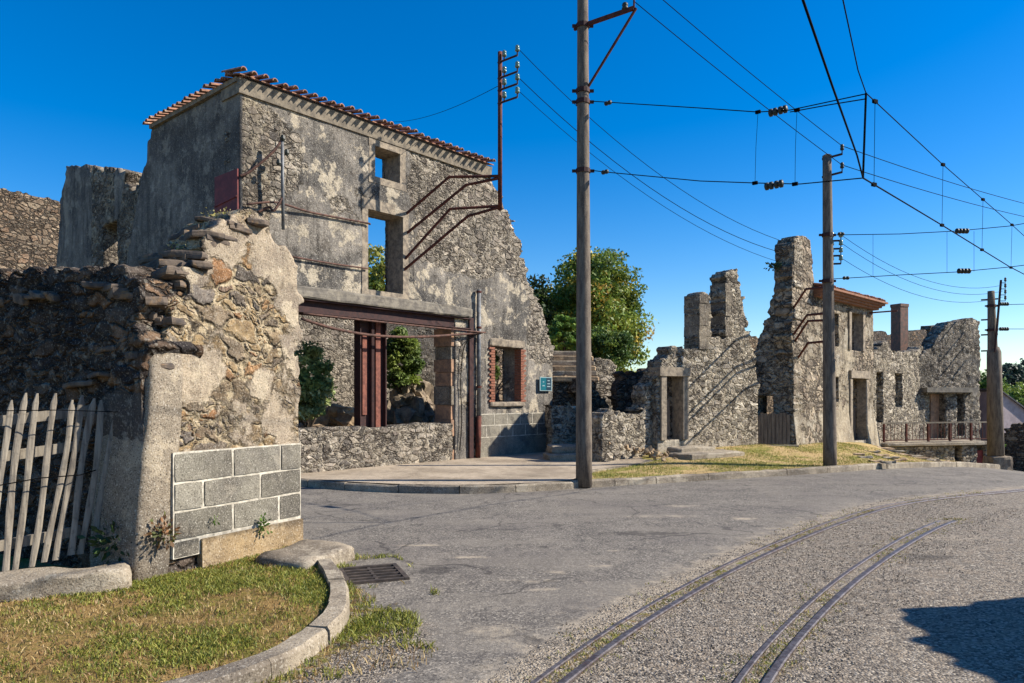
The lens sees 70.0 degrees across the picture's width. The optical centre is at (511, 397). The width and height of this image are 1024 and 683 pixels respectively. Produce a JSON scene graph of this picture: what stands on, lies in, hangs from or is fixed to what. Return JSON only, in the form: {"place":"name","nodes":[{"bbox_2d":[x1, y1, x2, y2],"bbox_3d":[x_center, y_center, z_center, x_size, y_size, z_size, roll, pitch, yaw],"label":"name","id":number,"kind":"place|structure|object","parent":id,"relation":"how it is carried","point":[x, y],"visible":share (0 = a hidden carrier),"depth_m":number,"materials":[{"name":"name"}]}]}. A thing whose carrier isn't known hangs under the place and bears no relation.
{"place":"outdoors","nodes":[
{"label":"outdoors","id":0,"kind":"place"},
{"bbox_2d":[0,544,329,682],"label":"grass verge","id":1,"kind":"object","parent":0,"point":[23,563],"depth_m":5.01,"materials":[{"name":"plant"}]},
{"bbox_2d":[0,561,131,602],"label":"stone slab","id":2,"kind":"structure","parent":1,"relation":"on","point":[36,582],"depth_m":5.80,"materials":[{"name":"stone"}]},
{"bbox_2d":[0,393,115,570],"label":"picket fence","id":3,"kind":"object","parent":2,"relation":"on","point":[14,455],"visible":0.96,"depth_m":6.19,"materials":[{"name":"grey wood"}]},
{"bbox_2d":[77,519,128,563],"bbox_3d":[-3.438,1.308,6.391,0.553,0.561,0.565,0,0,41],"label":"fern","id":4,"kind":"object","parent":1,"relation":"on","point":[103,541],"visible":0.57,"depth_m":6.28,"materials":[{"name":"green plant"}]},
{"bbox_2d":[0,209,303,580],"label":"ruined wall","id":5,"kind":"structure","parent":1,"relation":"on","point":[182,362],"depth_m":6.87,"materials":[{"name":"rubble stone"},{"name":"plaster render"},{"name":"concrete block"}]},
{"bbox_2d":[143,511,181,550],"bbox_3d":[-2.986,1.150,6.314,0.333,0.370,0.374,0,0,0],"label":"weed","id":6,"kind":"object","parent":5,"relation":"attached to","point":[161,530],"visible":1,"depth_m":6.32,"materials":[{"name":"green plant"}]},
{"bbox_2d":[257,512,272,535],"bbox_3d":[-2.501,1.271,7.354,0.204,0.262,0.154,0,0,35],"label":"weed","id":7,"kind":"object","parent":5,"relation":"attached to","point":[260,526],"visible":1,"depth_m":7.33,"materials":[{"name":"green plant"}]},
{"bbox_2d":[256,539,354,568],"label":"stone slab","id":8,"kind":"structure","parent":1,"relation":"on","point":[306,553],"depth_m":7.09,"materials":[{"name":"stone"}]},
{"bbox_2d":[301,452,649,484],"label":"pavement","id":9,"kind":"structure","parent":0,"point":[524,468],"depth_m":14.97,"materials":[{"name":"concrete"}]},
{"bbox_2d":[543,444,575,460],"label":"entrance steps","id":10,"kind":"structure","parent":9,"relation":"on","point":[561,452],"depth_m":17.90,"materials":[{"name":"stone"}]},
{"bbox_2d":[592,374,653,461],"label":"wall","id":11,"kind":"structure","parent":9,"relation":"on","point":[617,430],"depth_m":17.70,"materials":[{"name":"stone"}]},
{"bbox_2d":[0,0,1023,378],"label":"sky","id":12,"kind":"structure","parent":0,"point":[80,80],"materials":[{"name":"blue"}]},
{"bbox_2d":[546,314,575,350],"bbox_3d":[2.182,-2.580,30.048,1.786,1.730,1.701,0,0,0],"label":"clipped bush","id":13,"kind":"object","parent":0,"point":[565,324],"visible":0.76,"depth_m":29.66,"materials":[{"name":"green plant"}]},
{"bbox_2d":[331,441,956,487],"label":"grass bank","id":14,"kind":"structure","parent":0,"point":[686,468],"depth_m":17.27,"materials":[{"name":"plant"}]},
{"bbox_2d":[56,66,554,472],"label":"ruined house","id":15,"kind":"structure","parent":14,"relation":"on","point":[200,140],"depth_m":16.43,"materials":[{"name":"stone"}]},
{"bbox_2d":[214,168,238,212],"bbox_3d":[-5.436,-3.882,13.902,0.857,0.789,0.058,0,0,41],"label":"metal plate","id":16,"kind":"object","parent":15,"relation":"attached to","point":[227,189],"visible":0.82,"depth_m":13.85,"materials":[{"name":"metal"}]},
{"bbox_2d":[240,135,288,229],"bbox_3d":[-4.684,-4.112,13.863,0.886,1.789,0.254,0,0,-19],"label":"cable post","id":17,"kind":"object","parent":15,"relation":"attached to","point":[279,162],"visible":1,"depth_m":13.92,"materials":[{"name":"metal"}]},
{"bbox_2d":[246,201,370,224],"bbox_3d":[-3.991,-3.699,14.735,0.145,0.194,2.893,0,0,40],"label":"facade cable","id":18,"kind":"object","parent":15,"relation":"attached to","point":[297,208],"visible":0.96,"depth_m":14.68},
{"bbox_2d":[292,256,368,268],"bbox_3d":[-3.725,-2.788,15.105,0.045,0.058,1.871,0,0,41],"label":"facade cable","id":19,"kind":"object","parent":15,"relation":"attached to","point":[329,262],"visible":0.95,"depth_m":15.04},
{"bbox_2d":[361,196,408,298],"bbox_3d":[-2.999,-3.277,16.423,0.536,2.131,1.343,0,0,41],"label":"window frame","id":20,"kind":"structure","parent":15,"relation":"in","point":[397,224],"depth_m":16.65,"materials":[{"name":"stone"}]},
{"bbox_2d":[368,137,405,191],"bbox_3d":[-2.965,-5.235,16.462,0.536,1.051,1.063,0,0,41],"label":"window frame","id":21,"kind":"structure","parent":15,"relation":"in","point":[394,156],"depth_m":16.54,"materials":[{"name":"stone"}]},
{"bbox_2d":[301,317,482,337],"bbox_3d":[-2.460,-1.502,16.469,0.081,0.352,5.239,0,0,41],"label":"sagging cable","id":22,"kind":"object","parent":15,"relation":"attached to","point":[367,334],"visible":1,"depth_m":16.01,"materials":[{"name":"metal"}]},
{"bbox_2d":[303,312,485,332],"bbox_3d":[-2.404,-1.665,16.472,0.044,0.061,5.304,0,0,41],"label":"taut cable","id":23,"kind":"object","parent":15,"relation":"attached to","point":[390,322],"visible":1,"depth_m":16.08,"materials":[{"name":"metal"}]},
{"bbox_2d":[404,45,519,270],"bbox_3d":[-1.125,-5.263,16.325,2.797,4.735,0.281,0,0,19],"label":"iron bracket","id":24,"kind":"object","parent":15,"relation":"attached to","point":[501,94],"visible":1,"depth_m":16.17,"materials":[{"name":"metal"}]},
{"bbox_2d":[520,79,777,251],"bbox_3d":[3.764,-5.503,18.049,8.580,2.912,0.014,0,0,-32],"label":"overhead wire","id":25,"kind":"object","parent":24,"relation":"attached to","point":[641,181],"visible":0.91,"depth_m":17.70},
{"bbox_2d":[520,92,777,261],"bbox_3d":[3.764,-5.221,18.049,8.578,2.899,0.011,0,0,-32],"label":"overhead wire","id":26,"kind":"object","parent":24,"relation":"attached to","point":[637,188],"visible":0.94,"depth_m":17.59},
{"bbox_2d":[521,52,777,239],"bbox_3d":[3.764,-5.978,18.049,8.579,3.194,0.013,0,0,-32],"label":"overhead wire","id":27,"kind":"object","parent":24,"relation":"attached to","point":[638,158],"visible":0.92,"depth_m":17.58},
{"bbox_2d":[459,334,477,449],"bbox_3d":[-1.037,-0.186,18.168,0.666,2.936,0.053,0,0,-40],"label":"hanging cable","id":28,"kind":"object","parent":15,"relation":"hanging from","point":[460,389],"visible":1,"depth_m":17.99,"materials":[{"name":"metal"}]},
{"bbox_2d":[469,318,473,457],"bbox_3d":[-1.023,-0.250,18.274,0.040,3.500,0.140,0,0,41],"label":"iron strip","id":29,"kind":"object","parent":15,"relation":"attached to","point":[471,395],"visible":1,"depth_m":18.26,"materials":[{"name":"metal"}]},
{"bbox_2d":[475,289,481,457],"bbox_3d":[-0.846,-0.610,18.411,0.133,4.244,0.175,0,0,39],"label":"drainpipe","id":30,"kind":"object","parent":15,"relation":"attached to","point":[478,417],"visible":1,"depth_m":18.38,"materials":[{"name":"metal"}]},
{"bbox_2d":[493,350,510,394],"bbox_3d":[-0.429,-0.692,19.756,0.456,1.218,0.816,0,0,33],"label":"ivy strand","id":31,"kind":"object","parent":15,"relation":"hanging from","point":[497,369],"visible":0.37,"depth_m":19.68,"materials":[{"name":"green plant"}]},
{"bbox_2d":[539,377,551,390],"bbox_3d":[0.948,-0.392,20.537,0.030,0.386,0.547,0,0,41],"label":"wall sign","id":32,"kind":"object","parent":15,"relation":"attached to","point":[545,383],"visible":1,"depth_m":20.51,"materials":[{"name":"metal"}]},
{"bbox_2d":[294,340,338,426],"bbox_3d":[-4.619,-0.272,16.575,1.246,2.088,1.298,0,0,0],"label":"ivy bush","id":33,"kind":"object","parent":14,"relation":"on","point":[316,389],"visible":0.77,"depth_m":16.39,"materials":[{"name":"green plant"}]},
{"bbox_2d":[298,403,353,427],"bbox_3d":[-4.316,0.939,18.319,3.123,1.626,2.970,0,0,-45],"label":"rubble","id":34,"kind":"object","parent":14,"relation":"on","point":[337,415],"visible":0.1,"depth_m":17.93,"materials":[{"name":"beige stone"}]},
{"bbox_2d":[295,315,392,424],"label":"wall","id":35,"kind":"structure","parent":14,"relation":"on","point":[337,347],"depth_m":22.75,"materials":[{"name":"stone"}]},
{"bbox_2d":[387,380,434,424],"bbox_3d":[-2.909,0.666,21.557,3.648,2.434,2.946,0,0,0],"label":"rubble","id":36,"kind":"object","parent":14,"relation":"on","point":[411,402],"visible":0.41,"depth_m":20.97,"materials":[{"name":"stone"}]},
{"bbox_2d":[387,325,425,393],"bbox_3d":[-3.216,-1.078,21.357,1.324,2.091,1.262,0,0,-22],"label":"ivy mass","id":37,"kind":"object","parent":36,"relation":"on","point":[412,366],"visible":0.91,"depth_m":21.01,"materials":[{"name":"green plant"}]},
{"bbox_2d":[387,324,436,386],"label":"wall","id":38,"kind":"structure","parent":14,"relation":"on","point":[427,374],"depth_m":24.76,"materials":[{"name":"stone"}]},
{"bbox_2d":[493,349,502,401],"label":"wall","id":39,"kind":"structure","parent":14,"relation":"on","point":[498,396],"depth_m":23.50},
{"bbox_2d":[553,375,573,405],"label":"wall","id":40,"kind":"structure","parent":14,"relation":"on","point":[562,396],"depth_m":21.25,"materials":[{"name":"stone"}]},
{"bbox_2d":[567,378,611,411],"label":"sloping wall","id":41,"kind":"structure","parent":14,"relation":"on","point":[598,401],"depth_m":21.12,"materials":[{"name":"stone"}]},
{"bbox_2d":[593,358,616,408],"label":"wall","id":42,"kind":"structure","parent":14,"relation":"on","point":[605,369],"depth_m":23.63,"materials":[{"name":"stone"}]},
{"bbox_2d":[575,325,641,368],"bbox_3d":[3.921,-1.993,29.938,2.905,2.089,2.008,0,0,0],"label":"leafy bush","id":43,"kind":"object","parent":14,"relation":"on","point":[619,345],"visible":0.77,"depth_m":29.47,"materials":[{"name":"green plant"}]},
{"bbox_2d":[606,370,667,437],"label":"wall","id":44,"kind":"structure","parent":14,"relation":"on","point":[622,385],"depth_m":20.97,"materials":[{"name":"stone"}]},
{"bbox_2d":[608,442,677,460],"bbox_3d":[3.114,1.250,17.677,1.849,0.516,1.277,0,0,22],"label":"rubble","id":45,"kind":"object","parent":14,"relation":"on","point":[649,450],"visible":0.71,"depth_m":17.43,"materials":[{"name":"beige stone"}]},
{"bbox_2d":[643,268,759,452],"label":"ruined house","id":46,"kind":"structure","parent":14,"relation":"on","point":[713,385],"depth_m":19.13,"materials":[{"name":"stone"}]},
{"bbox_2d":[667,445,744,459],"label":"door steps","id":47,"kind":"structure","parent":14,"relation":"on","point":[694,452],"depth_m":17.54,"materials":[{"name":"stone"}]},
{"bbox_2d":[757,413,798,446],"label":"plank gate","id":48,"kind":"structure","parent":14,"relation":"on","point":[778,429],"depth_m":20.11,"materials":[{"name":"grey wood"}]},
{"bbox_2d":[749,236,897,446],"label":"ruined house","id":49,"kind":"structure","parent":14,"relation":"on","point":[790,382],"depth_m":21.00,"materials":[{"name":"stone"}]},
{"bbox_2d":[763,261,781,271],"bbox_3d":[7.287,-3.667,20.442,0.588,0.307,0.512,0,0,34],"label":"weed","id":50,"kind":"object","parent":49,"relation":"on","point":[771,264],"visible":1,"depth_m":20.37,"materials":[{"name":"green plant"}]},
{"bbox_2d":[793,233,842,357],"bbox_3d":[8.036,-2.653,19.441,0.356,3.124,1.971,0,0,-11],"label":"iron bracket","id":51,"kind":"object","parent":49,"relation":"attached to","point":[840,248],"visible":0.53,"depth_m":19.38,"materials":[{"name":"metal"}]},
{"bbox_2d":[819,144,843,465],"bbox_3d":[7.193,-2.022,16.557,0.522,7.350,0.383,0,0,0],"label":"utility pole","id":52,"kind":"object","parent":14,"relation":"on","point":[829,416],"visible":0.98,"depth_m":16.45,"materials":[{"name":"brown weathered wood"},{"name":"dark steel"}]},
{"bbox_2d":[635,2,840,163],"bbox_3d":[4.778,-6.103,14.629,6.360,1.758,0.014,0,0,-34],"label":"overhead wire","id":53,"kind":"object","parent":52,"relation":"attached to","point":[729,78],"visible":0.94,"depth_m":14.19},
{"bbox_2d":[663,0,840,144],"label":"overhead wire","id":54,"kind":"object","parent":52,"relation":"attached to","point":[747,70],"visible":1,"depth_m":14.69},
{"bbox_2d":[834,265,1023,279],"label":"span wire","id":55,"kind":"object","parent":52,"relation":"attached to","point":[964,271],"visible":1,"depth_m":16.48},
{"bbox_2d":[837,223,1023,235],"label":"span wire","id":56,"kind":"object","parent":52,"relation":"attached to","point":[962,231],"visible":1,"depth_m":16.47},
{"bbox_2d":[844,146,1021,202],"bbox_3d":[12.702,-5.883,20.204,13.023,0.463,0.016,0,0,-36],"label":"overhead wire","id":57,"kind":"object","parent":52,"relation":"attached to","point":[929,175],"visible":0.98,"depth_m":18.57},
{"bbox_2d":[844,165,1023,216],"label":"overhead wire","id":58,"kind":"object","parent":52,"relation":"attached to","point":[932,192],"visible":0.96,"depth_m":18.83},
{"bbox_2d":[982,277,1012,470],"bbox_3d":[15.913,-0.685,24.003,0.760,6.479,0.642,0,0,0],"label":"utility pole","id":59,"kind":"object","parent":14,"relation":"on","point":[995,438],"visible":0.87,"depth_m":23.83,"materials":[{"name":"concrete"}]},
{"bbox_2d":[271,467,1023,682],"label":"road","id":60,"kind":"structure","parent":0,"point":[510,576],"depth_m":6.79,"materials":[{"name":"asphalt"}]},
{"bbox_2d":[161,655,271,682],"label":"kerb","id":61,"kind":"structure","parent":60,"relation":"on","point":[253,669],"depth_m":4.12,"materials":[{"name":"concrete"}]},
{"bbox_2d":[254,627,327,679],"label":"kerb","id":62,"kind":"structure","parent":60,"relation":"on","point":[293,651],"depth_m":4.54,"materials":[{"name":"concrete"}]},
{"bbox_2d":[308,479,347,489],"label":"kerb","id":63,"kind":"structure","parent":60,"relation":"on","point":[325,484],"depth_m":13.34,"materials":[{"name":"concrete"}]},
{"bbox_2d":[309,601,349,644],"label":"kerb","id":64,"kind":"structure","parent":60,"relation":"on","point":[332,619],"depth_m":5.11,"materials":[{"name":"concrete"}]},
{"bbox_2d":[318,558,344,583],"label":"kerb","id":65,"kind":"structure","parent":60,"relation":"on","point":[329,569],"depth_m":6.43,"materials":[{"name":"concrete"}]},
{"bbox_2d":[328,579,349,605],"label":"kerb","id":66,"kind":"structure","parent":60,"relation":"on","point":[339,590],"depth_m":5.79,"materials":[{"name":"concrete"}]},
{"bbox_2d":[255,552,439,682],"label":"roadside grass","id":67,"kind":"structure","parent":60,"relation":"on","point":[369,622],"depth_m":5.09,"materials":[{"name":"plant"}]},
{"bbox_2d":[345,482,398,492],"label":"kerb","id":68,"kind":"structure","parent":60,"relation":"on","point":[366,487],"depth_m":12.90,"materials":[{"name":"concrete"}]},
{"bbox_2d":[339,563,409,584],"bbox_3d":[-1.300,1.638,6.820,0.564,0.024,0.620,0,0,-20],"label":"drain grate","id":69,"kind":"object","parent":60,"relation":"on","point":[368,574],"visible":0.94,"depth_m":6.79,"materials":[{"name":"metal"}]},
{"bbox_2d":[368,243,385,291],"bbox_3d":[-5.264,-2.076,27.052,3.766,7.453,3.654,0,0,44],"label":"leafy tree","id":70,"kind":"object","parent":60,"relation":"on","point":[376,273],"visible":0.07,"depth_m":26.75,"materials":[{"name":"green plant"}]},
{"bbox_2d":[399,484,459,493],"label":"kerb","id":71,"kind":"structure","parent":60,"relation":"on","point":[430,489],"depth_m":12.65,"materials":[{"name":"concrete"}]},
{"bbox_2d":[460,484,515,493],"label":"kerb","id":72,"kind":"structure","parent":60,"relation":"on","point":[481,489],"depth_m":12.65,"materials":[{"name":"concrete"}]},
{"bbox_2d":[527,273,555,335],"bbox_3d":[0.635,-2.635,40.028,3.796,8.571,3.820,0,0,39],"label":"leafy tree","id":73,"kind":"object","parent":60,"relation":"on","point":[541,294],"visible":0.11,"depth_m":39.73,"materials":[{"name":"green plant"}]},
{"bbox_2d":[514,481,573,491],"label":"kerb","id":74,"kind":"structure","parent":60,"relation":"on","point":[542,486],"depth_m":13.02,"materials":[{"name":"concrete"}]},
{"bbox_2d":[544,404,575,451],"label":"wall","id":75,"kind":"structure","parent":60,"relation":"on","point":[560,423],"depth_m":19.69,"materials":[{"name":"stone"}]},
{"bbox_2d":[552,351,598,381],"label":"garden stairs","id":76,"kind":"structure","parent":60,"relation":"on","point":[563,362],"depth_m":21.93,"materials":[{"name":"beige stone"}]},
{"bbox_2d":[569,478,614,488],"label":"kerb","id":77,"kind":"structure","parent":60,"relation":"on","point":[605,482],"depth_m":13.57,"materials":[{"name":"concrete"}]},
{"bbox_2d":[572,0,636,487],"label":"utility pole","id":78,"kind":"object","parent":77,"relation":"on","point":[582,90],"visible":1,"depth_m":13.35,"materials":[{"name":"weathered wood"},{"name":"dark steel"},{"name":"iron"}]},
{"bbox_2d":[593,169,861,189],"bbox_3d":[3.287,-3.573,11.833,0.632,1.262,4.926,0,0,-42],"label":"span wire","id":79,"kind":"object","parent":78,"relation":"attached to","point":[771,185],"visible":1,"depth_m":11.23,"materials":[{"name":"metal"}]},
{"bbox_2d":[801,0,1023,273],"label":"overhead trolley wire","id":80,"kind":"object","parent":79,"relation":"hanging from","point":[874,101],"visible":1,"depth_m":9.79,"materials":[{"name":"metal"}]},
{"bbox_2d":[593,94,864,185],"bbox_3d":[3.295,-4.319,11.832,0.626,2.307,4.946,0,0,-42],"label":"span wire","id":81,"kind":"object","parent":78,"relation":"attached to","point":[775,111],"visible":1,"depth_m":11.19,"materials":[{"name":"metal"}]},
{"bbox_2d":[542,246,658,372],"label":"chestnut tree","id":82,"kind":"object","parent":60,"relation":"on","point":[615,304],"visible":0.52,"depth_m":40.76,"materials":[{"name":"green plant"}]},
{"bbox_2d":[592,457,667,472],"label":"kerb","id":83,"kind":"structure","parent":60,"relation":"on","point":[605,468],"depth_m":15.90,"materials":[{"name":"concrete"}]},
{"bbox_2d":[614,476,655,485],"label":"kerb","id":84,"kind":"structure","parent":60,"relation":"on","point":[635,481],"depth_m":13.91,"materials":[{"name":"concrete"}]},
{"bbox_2d":[653,474,707,482],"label":"kerb","id":85,"kind":"structure","parent":60,"relation":"on","point":[679,478],"depth_m":14.37,"materials":[{"name":"concrete"}]},
{"bbox_2d":[704,471,753,479],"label":"kerb","id":86,"kind":"structure","parent":60,"relation":"on","point":[730,475],"depth_m":14.92,"materials":[{"name":"concrete"}]},
{"bbox_2d":[495,490,1005,682],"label":"track moss","id":87,"kind":"object","parent":60,"relation":"on","point":[764,657],"visible":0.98,"depth_m":5.22,"materials":[{"name":"green plant"}]},
{"bbox_2d":[754,469,786,476],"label":"kerb","id":88,"kind":"structure","parent":60,"relation":"on","point":[770,473],"depth_m":15.39,"materials":[{"name":"concrete"}]},
{"bbox_2d":[530,489,1023,682],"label":"tram rail","id":89,"kind":"object","parent":60,"relation":"on","point":[573,675],"visible":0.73,"depth_m":6.11,"materials":[{"name":"metal"}]},
{"bbox_2d":[783,466,827,475],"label":"kerb","id":90,"kind":"structure","parent":60,"relation":"on","point":[809,470],"depth_m":15.81,"materials":[{"name":"concrete"}]},
{"bbox_2d":[824,465,857,472],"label":"kerb","id":91,"kind":"structure","parent":60,"relation":"on","point":[839,468],"depth_m":16.39,"materials":[{"name":"concrete"}]},
{"bbox_2d":[733,519,959,682],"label":"tram rail","id":92,"kind":"object","parent":60,"relation":"on","point":[772,674],"visible":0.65,"depth_m":5.61,"materials":[{"name":"metal"}]},
{"bbox_2d":[853,463,886,470],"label":"kerb","id":93,"kind":"structure","parent":60,"relation":"on","point":[869,466],"depth_m":17.07,"materials":[{"name":"concrete"}]},
{"bbox_2d":[886,462,909,468],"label":"kerb","id":94,"kind":"structure","parent":60,"relation":"on","point":[899,465],"depth_m":17.83,"materials":[{"name":"concrete"}]},
{"bbox_2d":[909,462,929,467],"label":"kerb","id":95,"kind":"structure","parent":60,"relation":"on","point":[919,464],"depth_m":18.52,"materials":[{"name":"concrete"}]},
{"bbox_2d":[880,438,986,462],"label":"terrace","id":96,"kind":"structure","parent":60,"relation":"on","point":[965,450],"depth_m":25.39,"materials":[{"name":"stone"}]},
{"bbox_2d":[881,421,986,441],"bbox_3d":[14.758,1.161,25.287,4.731,0.672,0.060,0,0,-15],"label":"railing","id":97,"kind":"object","parent":96,"relation":"on","point":[971,438],"visible":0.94,"depth_m":25.17,"materials":[{"name":"metal"}]},
{"bbox_2d":[977,450,982,462],"bbox_3d":[16.503,2.270,25.859,0.353,0.840,0.040,0,0,-15],"label":"door","id":98,"kind":"structure","parent":96,"relation":"in","point":[979,452],"depth_m":25.85,"materials":[{"name":"red paint"}]},
{"bbox_2d":[924,461,943,466],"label":"kerb","id":99,"kind":"structure","parent":60,"relation":"on","point":[936,464],"depth_m":19.26,"materials":[{"name":"concrete"}]},
{"bbox_2d":[1004,422,1023,471],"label":"boundary wall","id":100,"kind":"structure","parent":60,"relation":"on","point":[1014,439],"depth_m":27.25,"materials":[{"name":"stone"}]},
{"bbox_2d":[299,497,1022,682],"bbox_3d":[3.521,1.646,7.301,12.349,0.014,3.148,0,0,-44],"label":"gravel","id":101,"kind":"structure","parent":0,"point":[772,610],"depth_m":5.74,"materials":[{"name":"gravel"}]},
{"bbox_3d":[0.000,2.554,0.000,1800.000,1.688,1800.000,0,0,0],"label":"ground","id":102,"kind":"structure","parent":0,"visible":0},
{"bbox_2d":[0,188,59,269],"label":"rubble wall","id":103,"kind":"structure","parent":102,"relation":"on","point":[29,230],"depth_m":23.42,"materials":[{"name":"stone"}]},
{"bbox_2d":[873,303,934,446],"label":"ruined house","id":104,"kind":"structure","parent":102,"relation":"on","point":[897,351],"depth_m":26.62,"materials":[{"name":"stone"}]},
{"bbox_2d":[918,298,997,440],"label":"ruined house","id":105,"kind":"structure","parent":102,"relation":"on","point":[949,362],"depth_m":27.98,"materials":[{"name":"stone"}]},
{"bbox_2d":[978,369,1009,394],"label":"leafy tree","id":106,"kind":"object","parent":102,"relation":"on","point":[983,382],"visible":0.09,"depth_m":51.56,"materials":[{"name":"green plant"}]},
{"bbox_2d":[979,388,1023,440],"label":"outbuilding","id":107,"kind":"structure","parent":102,"relation":"on","point":[1013,410],"depth_m":37.31,"materials":[{"name":"paint"}]},
{"bbox_2d":[1002,372,1020,388],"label":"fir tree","id":108,"kind":"object","parent":102,"relation":"on","point":[1011,380],"visible":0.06,"depth_m":88.69,"materials":[{"name":"green plant"}]},
{"bbox_2d":[1002,361,1023,387],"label":"fir tree","id":109,"kind":"object","parent":102,"relation":"on","point":[1015,371],"visible":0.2,"depth_m":94.04,"materials":[{"name":"green plant"}]},
{"bbox_2d":[1004,382,1023,401],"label":"leafy tree","id":110,"kind":"object","parent":102,"relation":"on","point":[1018,386],"visible":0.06,"depth_m":58.99,"materials":[{"name":"green plant"}]},
{"bbox_2d":[1006,385,1023,405],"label":"leafy tree","id":111,"kind":"object","parent":102,"relation":"on","point":[1015,392],"visible":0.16,"depth_m":58.35,"materials":[{"name":"green plant"}]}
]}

